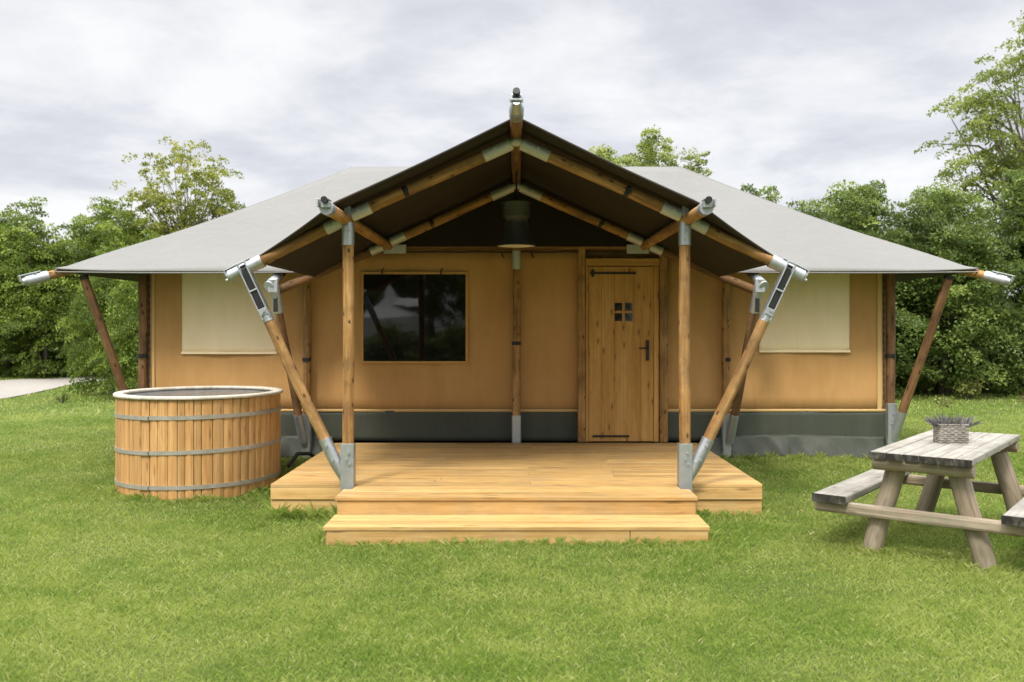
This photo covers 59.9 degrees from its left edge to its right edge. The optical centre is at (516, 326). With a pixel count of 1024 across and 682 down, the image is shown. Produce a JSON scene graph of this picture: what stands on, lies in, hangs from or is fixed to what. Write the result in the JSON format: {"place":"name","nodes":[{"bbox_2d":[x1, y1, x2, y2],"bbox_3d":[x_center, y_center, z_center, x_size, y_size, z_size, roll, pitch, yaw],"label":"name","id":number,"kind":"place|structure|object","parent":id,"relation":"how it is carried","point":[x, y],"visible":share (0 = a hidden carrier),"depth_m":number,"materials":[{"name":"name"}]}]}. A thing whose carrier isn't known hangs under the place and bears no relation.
{"place":"outdoors","nodes":[
{"label":"outdoors","id":0,"kind":"place"},
{"bbox_2d":[0,375,105,398],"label":"gravel path","id":1,"kind":"structure","parent":0,"point":[13,387],"depth_m":22.82,"materials":[{"name":"beige gravel"}]},
{"bbox_2d":[0,330,1023,681],"bbox_3d":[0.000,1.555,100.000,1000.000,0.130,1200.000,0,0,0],"label":"lawn","id":2,"kind":"structure","parent":0,"point":[636,646],"depth_m":5.52,"materials":[{"name":"green plant"}]},
{"bbox_2d":[0,210,49,354],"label":"hedge tree","id":3,"kind":"object","parent":2,"relation":"on","point":[5,233],"visible":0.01,"depth_m":29.32,"materials":[{"name":"green plant"}]},
{"bbox_2d":[0,196,91,377],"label":"hedge tree","id":4,"kind":"object","parent":2,"relation":"on","point":[23,342],"visible":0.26,"depth_m":26.58,"materials":[{"name":"green plant"}]},
{"bbox_2d":[0,210,109,378],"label":"hedge tree","id":5,"kind":"object","parent":2,"relation":"on","point":[25,295],"visible":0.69,"depth_m":25.84,"materials":[{"name":"green plant"}]},
{"bbox_2d":[52,384,77,402],"bbox_3d":[-8.957,1.319,17.645,0.461,0.500,0.405,0,0,-25],"label":"leafy plant","id":6,"kind":"object","parent":2,"relation":"on","point":[63,395],"visible":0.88,"depth_m":17.60,"materials":[{"name":"green plant"}]},
{"bbox_2d":[13,195,137,374],"bbox_3d":[-13.358,-1.355,28.507,4.697,6.010,5.394,0,0,42],"label":"hedge tree","id":7,"kind":"object","parent":2,"relation":"on","point":[85,250],"visible":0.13,"depth_m":27.85,"materials":[{"name":"green plant"}]},
{"bbox_2d":[55,236,137,396],"bbox_3d":[-9.011,-0.187,19.638,2.263,3.668,1.978,0,0,37],"label":"laurel shrub","id":8,"kind":"object","parent":2,"relation":"on","point":[77,313],"visible":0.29,"depth_m":19.28,"materials":[{"name":"green plant"}]},
{"bbox_2d":[52,196,143,371],"bbox_3d":[-14.612,-1.425,31.620,5.167,6.132,5.933,0,0,5],"label":"hedge tree","id":9,"kind":"object","parent":2,"relation":"on","point":[95,214],"depth_m":30.54,"materials":[{"name":"green plant"}]},
{"bbox_2d":[81,280,137,399],"bbox_3d":[-7.909,0.084,18.531,1.915,3.089,2.190,0,0,12],"label":"laurel shrub","id":10,"kind":"object","parent":2,"relation":"on","point":[123,333],"visible":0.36,"depth_m":18.17,"materials":[{"name":"green plant"}]},
{"bbox_2d":[57,207,165,377],"bbox_3d":[-11.341,-1.019,26.521,4.227,5.274,4.855,0,0,-26],"label":"hedge tree","id":11,"kind":"object","parent":2,"relation":"on","point":[150,235],"visible":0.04,"depth_m":26.42,"materials":[{"name":"green plant"}]},
{"bbox_2d":[109,136,243,246],"bbox_3d":[-10.317,-2.146,27.568,4.010,7.594,3.886,0,0,6],"label":"ash tree","id":12,"kind":"object","parent":2,"relation":"on","point":[186,214],"visible":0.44,"depth_m":27.23,"materials":[{"name":"green plant"}]},
{"bbox_2d":[113,386,282,500],"bbox_3d":[-3.165,1.141,8.900,1.598,0.999,1.598,0,0,0],"label":"hot tub","id":13,"kind":"object","parent":2,"relation":"on","point":[177,443],"visible":0.93,"depth_m":8.24,"materials":[{"name":"wood"}]},
{"bbox_2d":[208,197,245,217],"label":"hedge tree","id":14,"kind":"object","parent":2,"relation":"on","point":[218,204],"visible":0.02,"depth_m":28.11,"materials":[{"name":"green plant"}]},
{"bbox_2d":[287,452,315,467],"bbox_3d":[-2.391,1.470,9.602,0.681,0.221,0.556,0,0,-27],"label":"hose","id":15,"kind":"object","parent":2,"relation":"on","point":[293,459],"visible":0.24,"depth_m":9.64,"materials":[{"name":"black rubber"}]},
{"bbox_2d":[18,87,1014,491],"bbox_3d":[0.000,-0.323,10.731,10.551,3.795,8.618,0,0,0],"label":"safari tent","id":16,"kind":"object","parent":2,"relation":"on","point":[350,305],"visible":0.93,"depth_m":10.27,"materials":[{"name":"grey fabric"}]},
{"bbox_2d":[361,268,467,363],"bbox_3d":[-1.178,-0.127,10.259,1.240,1.108,0.046,0,0,0],"label":"window","id":17,"kind":"structure","parent":16,"relation":"in","point":[407,317],"depth_m":10.27,"materials":[{"name":"black glass"}]},
{"bbox_2d":[497,171,535,247],"bbox_3d":[0.000,-1.177,8.850,0.392,0.757,0.392,0,0,0],"label":"pendant lamp","id":18,"kind":"object","parent":16,"relation":"hanging from","point":[516,216],"visible":1,"depth_m":8.74,"materials":[{"name":"metal"}]},
{"bbox_2d":[589,267,653,440],"bbox_3d":[1.204,0.313,10.203,0.742,2.006,0.107,0,0,0],"label":"door","id":19,"kind":"structure","parent":16,"relation":"in","point":[621,299],"depth_m":10.21,"materials":[{"name":"brown wood"}]},
{"bbox_2d":[271,443,761,544],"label":"wooden deck","id":20,"kind":"structure","parent":2,"relation":"on","point":[512,492],"depth_m":7.39,"materials":[{"name":"brown wood"}]},
{"bbox_2d":[588,124,711,176],"bbox_3d":[3.413,-2.172,26.353,4.695,7.603,4.558,0,0,-35],"label":"ash tree","id":21,"kind":"object","parent":2,"relation":"on","point":[648,152],"visible":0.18,"depth_m":25.44,"materials":[{"name":"green plant"}]},
{"bbox_2d":[740,183,813,210],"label":"hedge tree","id":22,"kind":"object","parent":2,"relation":"on","point":[767,192],"visible":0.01,"depth_m":21.05,"materials":[{"name":"green plant"}]},
{"bbox_2d":[812,186,923,382],"bbox_3d":[8.487,-0.949,22.489,4.494,5.178,4.228,0,0,11],"label":"hedge tree","id":23,"kind":"object","parent":2,"relation":"on","point":[881,230],"visible":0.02,"depth_m":22.26,"materials":[{"name":"green plant"}]},
{"bbox_2d":[793,179,963,399],"bbox_3d":[7.531,-0.805,19.652,4.228,4.914,4.494,0,0,27],"label":"hedge tree","id":24,"kind":"object","parent":2,"relation":"on","point":[853,206],"visible":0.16,"depth_m":19.14,"materials":[{"name":"green plant"}]},
{"bbox_2d":[812,429,1023,571],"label":"picnic table","id":25,"kind":"object","parent":2,"relation":"on","point":[895,465],"visible":0.93,"depth_m":6.12,"materials":[{"name":"grey wood"}]},
{"bbox_2d":[933,423,968,442],"bbox_3d":[3.205,0.781,6.560,0.218,0.137,0.131,0,0,3],"label":"planter box","id":26,"kind":"object","parent":25,"relation":"on","point":[957,433],"visible":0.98,"depth_m":6.50,"materials":[{"name":"wicker"}]},
{"bbox_2d":[922,414,983,426],"bbox_3d":[3.204,0.684,6.563,0.435,0.104,0.247,0,0,3],"label":"heather plant","id":27,"kind":"object","parent":26,"relation":"on","point":[945,420],"visible":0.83,"depth_m":6.53,"materials":[{"name":"plant"}]},
{"bbox_2d":[930,395,953,406],"bbox_3d":[8.009,1.419,16.604,0.495,0.298,0.283,0,0,-22],"label":"leafy plant","id":28,"kind":"object","parent":2,"relation":"on","point":[944,402],"visible":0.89,"depth_m":16.61,"materials":[{"name":"green plant"}]},
{"bbox_2d":[879,184,1017,385],"bbox_3d":[10.979,-1.046,23.517,4.228,5.390,4.494,0,0,-7],"label":"hedge tree","id":29,"kind":"object","parent":2,"relation":"on","point":[894,211],"visible":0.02,"depth_m":23.29,"materials":[{"name":"green plant"}]},
{"bbox_2d":[893,181,1023,398],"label":"hedge tree","id":30,"kind":"object","parent":2,"relation":"on","point":[974,299],"visible":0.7,"depth_m":18.90,"materials":[{"name":"green plant"}]},
{"bbox_2d":[914,10,1023,249],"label":"locust tree","id":31,"kind":"object","parent":2,"relation":"on","point":[1007,160],"visible":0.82,"depth_m":23.99,"materials":[{"name":"green plant"}]},
{"bbox_2d":[953,371,988,399],"bbox_3d":[9.345,1.236,18.294,0.711,0.658,0.568,0,0,0],"label":"leafy plant","id":32,"kind":"object","parent":2,"relation":"on","point":[967,392],"visible":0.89,"depth_m":18.25,"materials":[{"name":"green plant"}]},
{"bbox_2d":[938,168,1023,393],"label":"hedge tree","id":33,"kind":"object","parent":2,"relation":"on","point":[1014,218],"visible":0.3,"depth_m":19.97,"materials":[{"name":"green plant"}]},
{"bbox_2d":[1008,246,1023,383],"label":"hedge tree","id":34,"kind":"object","parent":2,"relation":"on","point":[1017,289],"visible":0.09,"depth_m":20.49,"materials":[{"name":"green plant"}]},
{"bbox_2d":[0,0,1023,294],"label":"sky","id":35,"kind":"structure","parent":0,"point":[801,98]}
]}

